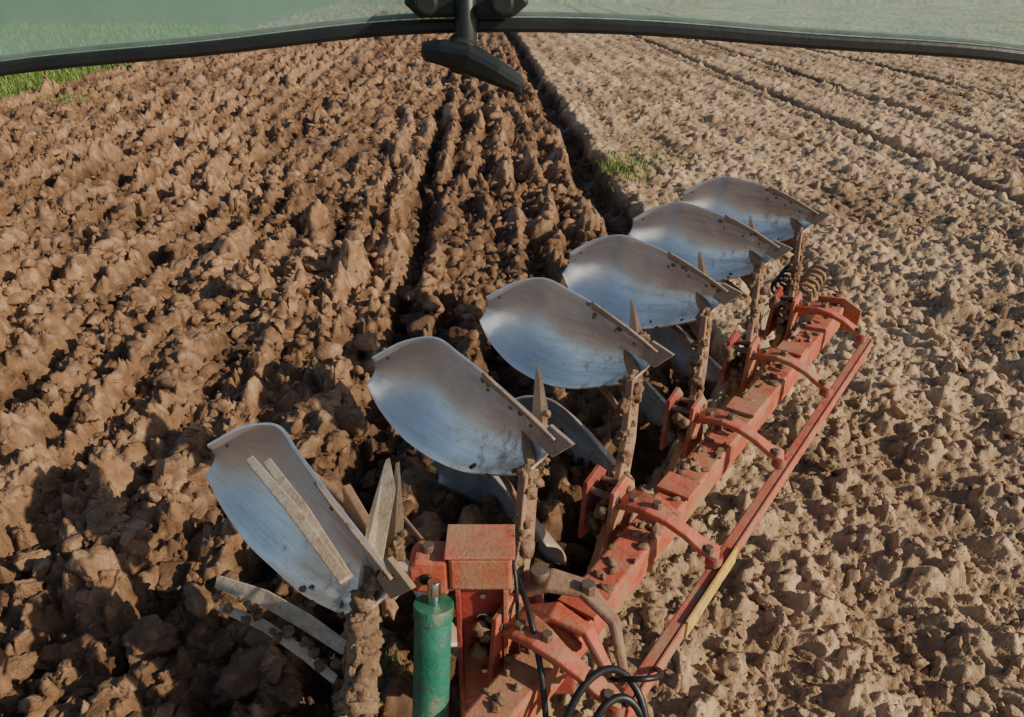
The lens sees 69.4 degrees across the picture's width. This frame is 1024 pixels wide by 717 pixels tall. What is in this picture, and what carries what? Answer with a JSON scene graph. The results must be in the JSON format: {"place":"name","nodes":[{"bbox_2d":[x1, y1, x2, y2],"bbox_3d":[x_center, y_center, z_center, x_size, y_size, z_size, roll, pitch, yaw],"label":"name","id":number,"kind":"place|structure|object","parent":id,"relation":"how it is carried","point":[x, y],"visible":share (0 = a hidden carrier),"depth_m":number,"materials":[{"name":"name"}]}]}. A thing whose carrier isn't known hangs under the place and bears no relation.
{"place":"outdoors","nodes":[
{"label":"outdoors","id":0,"kind":"place"},
{"bbox_2d":[215,575,346,654],"bbox_3d":[-1.020,1.109,3.260,0.756,0.076,0.077,14,31,25],"label":"slat","id":1,"kind":"object","parent":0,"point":[308,623],"visible":0.98,"depth_m":3.25,"materials":[{"name":"metal"}]},
{"bbox_2d":[377,556,415,598],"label":"share point","id":2,"kind":"structure","parent":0,"point":[401,582],"depth_m":2.05,"materials":[{"name":"metal"}]},
{"bbox_2d":[468,620,490,661],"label":"soil on bracket","id":3,"kind":"structure","parent":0,"point":[480,649],"depth_m":2.59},
{"bbox_2d":[0,0,1023,716],"bbox_3d":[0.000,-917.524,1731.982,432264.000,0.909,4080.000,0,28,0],"label":"ploughed field","id":4,"kind":"structure","parent":0,"point":[58,326],"depth_m":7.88,"materials":[{"name":"soil"}]},
{"bbox_2d":[33,87,104,106],"bbox_3d":[-11.037,-6.369,18.311,1.484,0.508,1.674,23,36,37],"label":"grass tuft","id":5,"kind":"object","parent":4,"relation":"on","point":[70,97],"visible":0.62,"depth_m":18.31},
{"bbox_2d":[0,21,260,97],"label":"grass verge","id":6,"kind":"object","parent":4,"relation":"on","point":[177,33],"depth_m":33.50,"materials":[{"name":"plant"}]},
{"bbox_2d":[219,603,336,683],"bbox_3d":[-1.030,1.235,3.257,0.703,0.078,0.067,16,32,27],"label":"slat","id":7,"kind":"object","parent":4,"relation":"on","point":[291,644],"visible":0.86,"depth_m":3.24,"materials":[{"name":"metal"}]},
{"bbox_2d":[212,594,340,672],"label":"soil on slats","id":8,"kind":"structure","parent":7,"relation":"on","point":[288,631],"depth_m":3.22,"materials":[{"name":"soil"}]},
{"bbox_2d":[431,460,566,564],"bbox_3d":[-0.068,0.850,4.438,0.208,0.516,1.084,-25,37,-38],"label":"mouldboard","id":9,"kind":"object","parent":4,"relation":"on","point":[474,488],"visible":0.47,"depth_m":4.64,"materials":[{"name":"metal"}]},
{"bbox_2d":[404,516,663,716],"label":"plough headstock","id":10,"kind":"object","parent":4,"relation":"on","point":[473,565],"visible":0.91,"depth_m":2.47,"materials":[{"name":"red paint"}]},
{"bbox_2d":[501,609,624,709],"bbox_3d":[0.166,1.014,2.492,0.471,0.162,0.143,21,34,34],"label":"bracket arm","id":11,"kind":"object","parent":10,"relation":"attached to","point":[558,652],"visible":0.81,"depth_m":2.44},
{"bbox_2d":[546,623,581,651],"bbox_3d":[0.139,0.966,2.633,0.263,0.098,0.054,20,34,33],"label":"bracket web","id":12,"kind":"object","parent":11,"relation":"attached to","point":[572,641],"visible":0.45,"depth_m":2.57},
{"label":"lower leg","id":13,"kind":"object","parent":11,"relation":"attached to","visible":0},
{"bbox_2d":[508,468,538,594],"bbox_3d":[0.025,0.713,2.727,0.070,0.570,0.367,9,29,16],"label":"leg","id":14,"kind":"object","parent":13,"relation":"on","point":[521,508],"visible":0.39,"depth_m":2.70,"materials":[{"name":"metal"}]},
{"bbox_2d":[367,336,555,475],"bbox_3d":[-0.213,0.233,3.068,0.207,0.515,1.082,-25,37,-38],"label":"mouldboard","id":15,"kind":"object","parent":14,"relation":"on","point":[434,399],"visible":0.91,"depth_m":3.19,"materials":[{"name":"metal"}]},
{"bbox_2d":[481,372,555,441],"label":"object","id":16,"kind":"object","parent":15,"relation":"attached to","point":[508,398],"visible":1,"depth_m":2.73,"materials":[{"name":"metal"}]},
{"bbox_2d":[538,424,574,456],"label":"share point","id":17,"kind":"structure","parent":16,"relation":"attached to","point":[562,442],"depth_m":2.66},
{"bbox_2d":[521,430,534,465],"bbox_3d":[0.013,0.319,2.978,0.085,0.239,0.533,-8,29,-15],"label":"frog","id":18,"kind":"object","parent":15,"relation":"attached to","point":[528,455],"visible":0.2,"depth_m":2.77,"materials":[{"name":"metal"}]},
{"bbox_2d":[532,364,547,476],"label":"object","id":19,"kind":"object","parent":15,"relation":"attached to","point":[540,406],"visible":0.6,"depth_m":2.98,"materials":[{"name":"metal"}]},
{"bbox_2d":[540,409,550,475],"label":"mud on landside","id":20,"kind":"object","parent":19,"relation":"attached to","point":[546,413],"visible":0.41,"depth_m":2.88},
{"bbox_2d":[512,464,544,592],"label":"mud on leg","id":21,"kind":"object","parent":14,"relation":"on","point":[527,543],"visible":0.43,"depth_m":2.70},
{"bbox_2d":[463,304,843,716],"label":"beam","id":22,"kind":"structure","parent":10,"relation":"attached to","point":[624,581],"depth_m":3.14,"materials":[{"name":"metal"}]},
{"bbox_2d":[479,653,521,713],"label":"soil on beam","id":23,"kind":"structure","parent":22,"relation":"on","point":[498,700],"depth_m":2.45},
{"bbox_2d":[488,593,524,682],"bbox_3d":[-0.015,0.975,2.640,0.022,0.319,0.219,19,33,31],"label":"bracket cheek","id":24,"kind":"object","parent":22,"relation":"attached to","point":[496,661],"visible":0.46,"depth_m":2.59,"materials":[{"name":"metal"}]},
{"bbox_2d":[558,587,611,621],"bbox_3d":[0.278,0.914,2.809,0.160,0.020,0.140,19,33,31],"label":"beam plate","id":25,"kind":"object","parent":22,"relation":"on","point":[578,605],"visible":0.56,"depth_m":2.77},
{"bbox_2d":[526,530,648,654],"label":"soil on beam","id":26,"kind":"structure","parent":22,"relation":"on","point":[613,570],"depth_m":2.98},
{"bbox_2d":[577,464,607,538],"bbox_3d":[0.364,0.621,3.307,0.022,0.319,0.219,19,33,31],"label":"bracket cheek","id":27,"kind":"object","parent":22,"relation":"attached to","point":[589,501],"visible":0.75,"depth_m":3.26,"materials":[{"name":"metal"}]},
{"bbox_2d":[603,475,633,549],"bbox_3d":[0.470,0.656,3.240,0.022,0.319,0.220,19,33,31],"label":"bracket cheek","id":28,"kind":"object","parent":22,"relation":"attached to","point":[615,516],"visible":0.86,"depth_m":3.20,"materials":[{"name":"metal"}]},
{"bbox_2d":[585,476,621,529],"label":"soil on bracket","id":29,"kind":"structure","parent":28,"relation":"on","point":[596,515],"depth_m":3.21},
{"bbox_2d":[589,486,620,504],"bbox_3d":[0.388,0.587,3.200,0.170,0.033,0.033,19,69,31],"label":"bracket pin","id":30,"kind":"object","parent":28,"relation":"attached to","point":[595,491],"visible":0.7,"depth_m":3.19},
{"bbox_2d":[659,387,683,449],"bbox_3d":[0.849,0.302,3.907,0.022,0.319,0.219,19,33,31],"label":"bracket cheek","id":31,"kind":"object","parent":22,"relation":"attached to","point":[675,395],"visible":0.76,"depth_m":3.85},
{"bbox_2d":[656,471,700,500],"bbox_3d":[0.771,0.589,3.420,0.160,0.020,0.140,19,33,31],"label":"beam plate","id":32,"kind":"object","parent":22,"relation":"on","point":[681,486],"visible":1,"depth_m":3.41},
{"bbox_2d":[633,442,726,538],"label":"soil on beam","id":33,"kind":"structure","parent":22,"relation":"on","point":[655,528],"depth_m":3.53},
{"bbox_2d":[605,374,643,490],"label":"mud on leg","id":34,"kind":"object","parent":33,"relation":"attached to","point":[623,404],"visible":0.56,"depth_m":3.30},
{"bbox_2d":[682,394,707,458],"bbox_3d":[0.955,0.337,3.840,0.022,0.319,0.219,19,33,31],"label":"bracket cheek","id":35,"kind":"object","parent":22,"relation":"attached to","point":[693,430],"visible":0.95,"depth_m":3.81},
{"bbox_2d":[719,330,739,385],"bbox_3d":[1.334,-0.018,4.507,0.022,0.319,0.219,19,33,31],"label":"bracket cheek","id":36,"kind":"object","parent":22,"relation":"attached to","point":[725,376],"visible":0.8,"depth_m":4.47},
{"bbox_2d":[704,371,779,451],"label":"soil on beam","id":37,"kind":"structure","parent":22,"relation":"on","point":[773,382],"depth_m":4.13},
{"bbox_2d":[725,396,762,417],"bbox_3d":[1.265,0.265,4.031,0.160,0.020,0.140,19,33,31],"label":"beam plate","id":38,"kind":"object","parent":22,"relation":"attached to","point":[744,407],"visible":1,"depth_m":4.02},
{"bbox_2d":[740,336,760,391],"bbox_3d":[1.439,0.018,4.441,0.022,0.319,0.219,19,33,31],"label":"bracket cheek","id":39,"kind":"object","parent":22,"relation":"attached to","point":[750,366],"visible":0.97,"depth_m":4.40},
{"bbox_2d":[765,287,782,335],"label":"bracket cheek","id":40,"kind":"object","parent":22,"relation":"attached to","point":[770,328],"visible":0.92,"depth_m":5.07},
{"bbox_2d":[757,322,819,379],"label":"soil on beam","id":41,"kind":"structure","parent":22,"relation":"on","point":[808,335],"depth_m":4.75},
{"bbox_2d":[751,348,830,389],"bbox_3d":[1.621,0.056,4.293,0.471,0.162,0.143,21,34,34],"label":"bracket arm","id":42,"kind":"object","parent":22,"relation":"attached to","point":[813,377],"visible":0.86,"depth_m":4.23},
{"bbox_2d":[776,340,807,357],"bbox_3d":[1.758,-0.060,4.642,0.160,0.020,0.140,19,33,31],"label":"beam plate","id":43,"kind":"object","parent":22,"relation":"attached to","point":[796,350],"visible":0.87,"depth_m":4.62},
{"bbox_2d":[784,291,801,340],"bbox_3d":[1.924,-0.301,5.041,0.022,0.319,0.219,19,33,31],"label":"bracket cheek","id":44,"kind":"object","parent":22,"relation":"attached to","point":[793,318],"visible":0.9,"depth_m":4.99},
{"bbox_2d":[798,264,827,302],"bbox_3d":[2.140,-0.533,5.309,0.152,0.199,0.400,19,33,31],"label":"spring","id":45,"kind":"object","parent":22,"relation":"attached to","point":[804,279],"visible":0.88,"depth_m":5.29,"materials":[{"name":"metal"}]},
{"bbox_2d":[802,286,843,327],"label":"soil on beam","id":46,"kind":"structure","parent":22,"relation":"on","point":[837,293],"depth_m":5.40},
{"bbox_2d":[794,302,864,336],"bbox_3d":[2.105,-0.263,4.893,0.471,0.162,0.143,21,34,34],"label":"bracket arm","id":47,"kind":"object","parent":22,"relation":"attached to","point":[850,326],"visible":0.94,"depth_m":4.83},
{"bbox_2d":[787,233,802,302],"bbox_3d":[1.965,-0.564,5.128,0.070,0.570,0.367,9,29,16],"label":"leg","id":48,"kind":"object","parent":47,"relation":"attached to","point":[797,254],"visible":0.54,"depth_m":5.10,"materials":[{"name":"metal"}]},
{"bbox_2d":[681,176,818,241],"bbox_3d":[1.727,-1.044,5.470,0.207,0.515,1.082,-25,37,-38],"label":"mouldboard","id":49,"kind":"object","parent":48,"relation":"on","point":[741,200],"visible":0.66,"depth_m":5.47,"materials":[{"name":"metal"}]},
{"bbox_2d":[768,186,818,215],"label":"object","id":50,"kind":"object","parent":49,"relation":"attached to","point":[777,192],"visible":1,"depth_m":5.15,"materials":[{"name":"metal"}]},
{"bbox_2d":[805,208,830,224],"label":"share point","id":51,"kind":"structure","parent":50,"relation":"attached to","point":[819,218],"depth_m":5.07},
{"bbox_2d":[782,230,806,321],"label":"mud on leg","id":52,"kind":"object","parent":48,"relation":"on","point":[796,269],"visible":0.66,"depth_m":5.10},
{"bbox_2d":[817,295,861,332],"bbox_3d":[2.336,-0.326,5.300,0.300,0.240,0.025,19,33,31],"label":"beam end plate","id":53,"kind":"object","parent":22,"relation":"attached to","point":[852,312],"visible":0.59,"depth_m":5.24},
{"bbox_2d":[605,337,871,716],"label":"adjusting rod","id":54,"kind":"object","parent":10,"relation":"attached to","point":[665,638],"visible":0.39,"depth_m":3.19,"materials":[{"name":"red paint"}]},
{"bbox_2d":[625,339,873,716],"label":"adjusting rod flange","id":55,"kind":"object","parent":10,"relation":"attached to","point":[664,659],"visible":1,"depth_m":3.42,"materials":[{"name":"metal"}]},
{"bbox_2d":[605,702,626,716],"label":"rod pivot","id":56,"kind":"object","parent":55,"relation":"on","point":[612,712],"visible":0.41,"depth_m":2.40,"materials":[{"name":"red paint"}]},
{"bbox_2d":[684,546,737,637],"bbox_3d":[0.799,0.923,2.950,0.012,0.085,0.500,19,33,31],"label":"yellow marker","id":57,"kind":"object","parent":55,"relation":"attached to","point":[706,597],"visible":1,"depth_m":2.92,"materials":[{"name":"paint"}]},
{"bbox_2d":[704,553,722,569],"bbox_3d":[0.826,0.825,3.028,0.070,0.050,0.070,0,28,0],"label":"rod pivot","id":58,"kind":"object","parent":55,"relation":"on","point":[711,564],"visible":0.74,"depth_m":3.00,"materials":[{"name":"red paint"}]},
{"bbox_2d":[515,395,634,489],"bbox_3d":[0.417,0.530,5.038,0.208,0.516,1.084,-25,37,-38],"label":"mouldboard","id":59,"kind":"object","parent":4,"relation":"on","point":[587,446],"visible":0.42,"depth_m":5.09,"materials":[{"name":"metal"}]},
{"bbox_2d":[587,523,605,571],"bbox_3d":[0.442,0.929,3.642,0.103,0.777,0.400,-4,28,-8],"label":"leg","id":60,"kind":"object","parent":4,"relation":"on","point":[598,551],"visible":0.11,"depth_m":3.56,"materials":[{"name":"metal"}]},
{"bbox_2d":[586,534,605,572],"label":"mud on lower leg","id":61,"kind":"object","parent":60,"relation":"on","point":[597,537],"visible":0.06,"depth_m":3.62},
{"bbox_2d":[616,490,719,559],"bbox_3d":[0.651,0.695,3.092,0.471,0.162,0.144,21,34,34],"label":"bracket arm","id":62,"kind":"object","parent":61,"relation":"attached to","point":[696,541],"visible":0.88,"depth_m":3.04},
{"bbox_2d":[613,378,640,480],"bbox_3d":[0.510,0.394,3.327,0.070,0.570,0.367,9,29,16],"label":"leg","id":63,"kind":"object","parent":60,"relation":"on","point":[620,468],"visible":0.48,"depth_m":3.30,"materials":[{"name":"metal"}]},
{"bbox_2d":[479,277,649,389],"bbox_3d":[0.272,-0.086,3.669,0.207,0.515,1.082,-25,37,-38],"label":"mouldboard","id":64,"kind":"object","parent":63,"relation":"on","point":[559,334],"visible":0.96,"depth_m":3.78,"materials":[{"name":"metal"}]},
{"bbox_2d":[591,301,657,353],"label":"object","id":65,"kind":"object","parent":64,"relation":"attached to","point":[609,316],"visible":1,"depth_m":3.34,"materials":[{"name":"metal"}]},
{"bbox_2d":[641,340,674,366],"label":"share point","id":66,"kind":"structure","parent":65,"relation":"attached to","point":[652,359],"depth_m":3.26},
{"bbox_2d":[618,349,637,394],"bbox_3d":[0.498,0.000,3.579,0.085,0.239,0.533,-8,29,-15],"label":"frog","id":67,"kind":"object","parent":64,"relation":"attached to","point":[630,365],"visible":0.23,"depth_m":3.38,"materials":[{"name":"metal"}]},
{"bbox_2d":[629,298,642,384],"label":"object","id":68,"kind":"object","parent":64,"relation":"attached to","point":[634,324],"visible":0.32,"depth_m":3.59,"materials":[{"name":"metal"}]},
{"bbox_2d":[586,142,659,202],"bbox_3d":[1.695,-3.000,11.905,1.243,0.696,2.042,-9,29,-17],"label":"grass tuft","id":69,"kind":"object","parent":4,"relation":"on","point":[623,167],"visible":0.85,"depth_m":11.81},
{"bbox_2d":[607,145,695,169],"bbox_3d":[2.362,-3.495,12.758,1.431,0.250,1.701,0,28,0],"label":"grass tuft","id":70,"kind":"object","parent":4,"relation":"on","point":[645,157],"visible":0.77,"depth_m":12.76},
{"bbox_2d":[638,377,681,429],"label":"mouldboard","id":71,"kind":"object","parent":4,"relation":"on","point":[652,404],"visible":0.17,"depth_m":5.58,"materials":[{"name":"metal"}]},
{"bbox_2d":[657,428,686,491],"bbox_3d":[0.927,0.610,4.243,0.103,0.777,0.400,-4,28,-8],"label":"leg","id":72,"kind":"object","parent":4,"relation":"on","point":[675,458],"visible":0.17,"depth_m":4.09,"materials":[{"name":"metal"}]},
{"bbox_2d":[652,429,688,492],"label":"mud on lower leg","id":73,"kind":"object","parent":72,"relation":"on","point":[658,474],"visible":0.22,"depth_m":4.27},
{"bbox_2d":[694,408,783,460],"bbox_3d":[1.136,0.375,3.693,0.471,0.162,0.143,21,34,34],"label":"bracket arm","id":74,"kind":"object","parent":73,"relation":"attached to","point":[747,432],"visible":0.87,"depth_m":3.63},
{"bbox_2d":[689,315,709,400],"bbox_3d":[0.995,0.074,3.928,0.070,0.570,0.367,9,29,16],"label":"leg","id":75,"kind":"object","parent":72,"relation":"on","point":[702,334],"visible":0.51,"depth_m":3.90,"materials":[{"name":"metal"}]},
{"bbox_2d":[562,235,721,329],"bbox_3d":[0.757,-0.406,4.269,0.207,0.515,1.082,-25,37,-38],"label":"mouldboard","id":76,"kind":"object","parent":75,"relation":"on","point":[613,275],"visible":0.88,"depth_m":4.36,"materials":[{"name":"metal"}]},
{"bbox_2d":[668,252,727,293],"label":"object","id":77,"kind":"object","parent":76,"relation":"attached to","point":[680,261],"visible":1,"depth_m":3.94,"materials":[{"name":"metal"}]},
{"bbox_2d":[713,283,742,304],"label":"share point","id":78,"kind":"structure","parent":77,"relation":"attached to","point":[724,298],"depth_m":3.86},
{"bbox_2d":[688,292,709,336],"bbox_3d":[0.983,-0.320,4.179,0.085,0.239,0.533,-8,29,-15],"label":"frog","id":79,"kind":"object","parent":76,"relation":"attached to","point":[701,303],"visible":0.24,"depth_m":4.01,"materials":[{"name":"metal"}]},
{"bbox_2d":[686,309,712,398],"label":"mud on leg","id":80,"kind":"object","parent":75,"relation":"on","point":[698,383],"visible":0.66,"depth_m":3.90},
{"bbox_2d":[642,325,721,382],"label":"mouldboard","id":81,"kind":"object","parent":4,"relation":"on","point":[675,343],"visible":0.32,"depth_m":6.31,"materials":[{"name":"metal"}]},
{"bbox_2d":[710,374,742,431],"bbox_3d":[1.412,0.290,4.843,0.103,0.777,0.400,-4,28,-8],"label":"leg","id":82,"kind":"object","parent":4,"relation":"on","point":[727,399],"visible":0.15,"depth_m":4.73,"materials":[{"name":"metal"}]},
{"bbox_2d":[704,365,745,434],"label":"mud on lower leg","id":83,"kind":"object","parent":82,"relation":"on","point":[729,390],"visible":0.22,"depth_m":4.68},
{"bbox_2d":[741,269,763,363],"bbox_3d":[1.480,-0.245,4.528,0.070,0.570,0.367,9,29,16],"label":"leg","id":84,"kind":"object","parent":82,"relation":"on","point":[756,295],"visible":0.53,"depth_m":4.50,"materials":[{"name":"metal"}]},
{"bbox_2d":[627,202,772,281],"bbox_3d":[1.242,-0.725,4.870,0.207,0.515,1.082,-25,37,-38],"label":"mouldboard","id":85,"kind":"object","parent":84,"relation":"on","point":[686,232],"visible":0.79,"depth_m":4.91,"materials":[{"name":"metal"}]},
{"bbox_2d":[724,215,779,248],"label":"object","id":86,"kind":"object","parent":85,"relation":"attached to","point":[733,221],"visible":1,"depth_m":4.55,"materials":[{"name":"metal"}]},
{"bbox_2d":[765,240,792,259],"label":"share point","id":87,"kind":"structure","parent":86,"relation":"attached to","point":[782,250],"depth_m":4.46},
{"bbox_2d":[740,261,767,364],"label":"mud on leg","id":88,"kind":"object","parent":84,"relation":"on","point":[752,281],"visible":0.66,"depth_m":4.50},
{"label":"lower leg","id":89,"kind":"object","parent":4,"relation":"on","visible":0},
{"bbox_2d":[345,609,378,716],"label":"leg","id":90,"kind":"object","parent":89,"relation":"on","point":[350,655],"visible":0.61,"depth_m":2.09,"materials":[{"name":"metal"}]},
{"bbox_2d":[205,423,393,615],"bbox_3d":[-0.698,0.552,2.468,0.207,0.515,1.082,-25,37,-38],"label":"mouldboard","id":91,"kind":"object","parent":90,"relation":"on","point":[267,528],"visible":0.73,"depth_m":2.63,"materials":[{"name":"metal"}]},
{"bbox_2d":[246,456,348,583],"bbox_3d":[-0.645,0.458,2.174,0.035,0.070,0.624,-21,34,-34],"label":"skimmer bar","id":92,"kind":"object","parent":91,"relation":"attached to","point":[305,527],"visible":1,"depth_m":2.12,"materials":[{"name":"metal"}]},
{"bbox_2d":[263,458,352,582],"bbox_3d":[-0.614,0.463,2.184,0.035,0.069,0.582,-19,33,-32],"label":"skimmer bar","id":93,"kind":"object","parent":91,"relation":"on","point":[281,480],"visible":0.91,"depth_m":2.18,"materials":[{"name":"metal"}]},
{"bbox_2d":[299,503,393,618],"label":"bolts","id":94,"kind":"object","parent":91,"relation":"attached to","point":[312,603],"visible":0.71,"depth_m":2.36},
{"bbox_2d":[314,481,392,581],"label":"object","id":95,"kind":"object","parent":91,"relation":"attached to","point":[359,540],"visible":1,"depth_m":2.11,"materials":[{"name":"metal"}]},
{"bbox_2d":[342,484,372,599],"bbox_3d":[-0.472,0.638,2.378,0.085,0.239,0.533,-8,29,-15],"label":"frog","id":96,"kind":"object","parent":91,"relation":"attached to","point":[356,512],"visible":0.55,"depth_m":2.43,"materials":[{"name":"metal"}]},
{"bbox_2d":[313,470,343,507],"bbox_3d":[-0.710,0.462,2.742,0.035,0.042,0.436,-25,37,-39],"label":"skimmer stay","id":97,"kind":"object","parent":96,"relation":"attached to","point":[336,494],"visible":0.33,"depth_m":2.67,"materials":[{"name":"metal"}]},
{"bbox_2d":[357,458,395,589],"bbox_3d":[-0.411,0.501,2.275,0.076,0.227,0.353,3,28,6],"label":"skimmer share","id":98,"kind":"object","parent":91,"relation":"attached to","point":[379,517],"visible":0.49,"depth_m":2.29,"materials":[{"name":"metal"}]},
{"bbox_2d":[383,462,403,616],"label":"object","id":99,"kind":"object","parent":91,"relation":"attached to","point":[396,524],"visible":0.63,"depth_m":2.36,"materials":[{"name":"metal"}]},
{"bbox_2d":[380,529,407,620],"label":"mud on landside","id":100,"kind":"object","parent":99,"relation":"attached to","point":[395,550],"visible":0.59,"depth_m":2.28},
{"bbox_2d":[333,607,382,716],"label":"mud on leg","id":101,"kind":"object","parent":90,"relation":"on","point":[359,694],"visible":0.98,"depth_m":2.08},
{"bbox_2d":[331,569,384,716],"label":"mud on skimmer","id":102,"kind":"object","parent":101,"relation":"attached to","point":[370,586],"visible":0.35,"depth_m":2.12,"materials":[{"name":"soil"}]},
{"bbox_2d":[252,0,886,35],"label":"glass pane","id":103,"kind":"object","parent":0,"point":[338,10],"visible":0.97,"depth_m":0.82,"materials":[{"name":"green"}]},
{"bbox_2d":[415,0,524,92],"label":"handle","id":104,"kind":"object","parent":103,"relation":"attached to","point":[476,61],"depth_m":0.79,"materials":[{"name":"plastic"}]},
{"bbox_2d":[448,34,478,74],"bbox_3d":[-0.055,-0.334,0.810,0.038,0.038,0.030,0,39,0],"label":"latch hub","id":105,"kind":"object","parent":104,"relation":"attached to","point":[453,38],"visible":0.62,"depth_m":0.79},
{"bbox_2d":[404,0,527,17],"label":"latch plate","id":106,"kind":"object","parent":104,"relation":"attached to","point":[446,9],"visible":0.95,"depth_m":0.80,"materials":[{"name":"metal"}]},
{"bbox_2d":[0,17,1023,75],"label":"rubber seal","id":107,"kind":"object","parent":103,"relation":"attached to","point":[519,24],"visible":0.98,"depth_m":0.82,"materials":[{"name":"plastic"}]},
{"bbox_2d":[0,11,1023,59],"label":"seal lip","id":108,"kind":"object","parent":103,"relation":"attached to","point":[531,13],"visible":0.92,"depth_m":0.83,"materials":[{"name":"rubber"}]},
{"bbox_2d":[659,395,704,441],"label":"soil on bracket","id":109,"kind":"structure","parent":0,"point":[682,421],"depth_m":3.82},
{"bbox_2d":[721,345,758,380],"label":"soil on bracket","id":110,"kind":"structure","parent":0,"point":[728,354],"depth_m":4.41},
{"bbox_2d":[756,305,769,348],"bbox_3d":[1.935,-0.174,5.760,0.012,0.500,0.500,18,69,31],"label":"disc coulter","id":111,"kind":"object","parent":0,"point":[764,315],"visible":0.23,"depth_m":5.69,"materials":[{"name":"metal"}]},
{"bbox_2d":[763,291,786,339],"bbox_3d":[1.938,-0.313,5.476,0.065,0.534,0.385,4,28,7],"label":"coulter arm","id":112,"kind":"object","parent":111,"relation":"attached to","point":[764,336],"visible":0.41,"depth_m":5.64},
{"bbox_2d":[770,265,791,294],"bbox_3d":[1.979,-0.560,5.371,0.132,0.168,0.319,19,33,31],"label":"spring","id":113,"kind":"object","parent":112,"relation":"on","point":[779,279],"visible":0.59,"depth_m":5.34,"materials":[{"name":"black metal"}]},
{"bbox_2d":[768,297,790,334],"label":"soil on bracket","id":114,"kind":"structure","parent":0,"point":[780,327],"depth_m":5.01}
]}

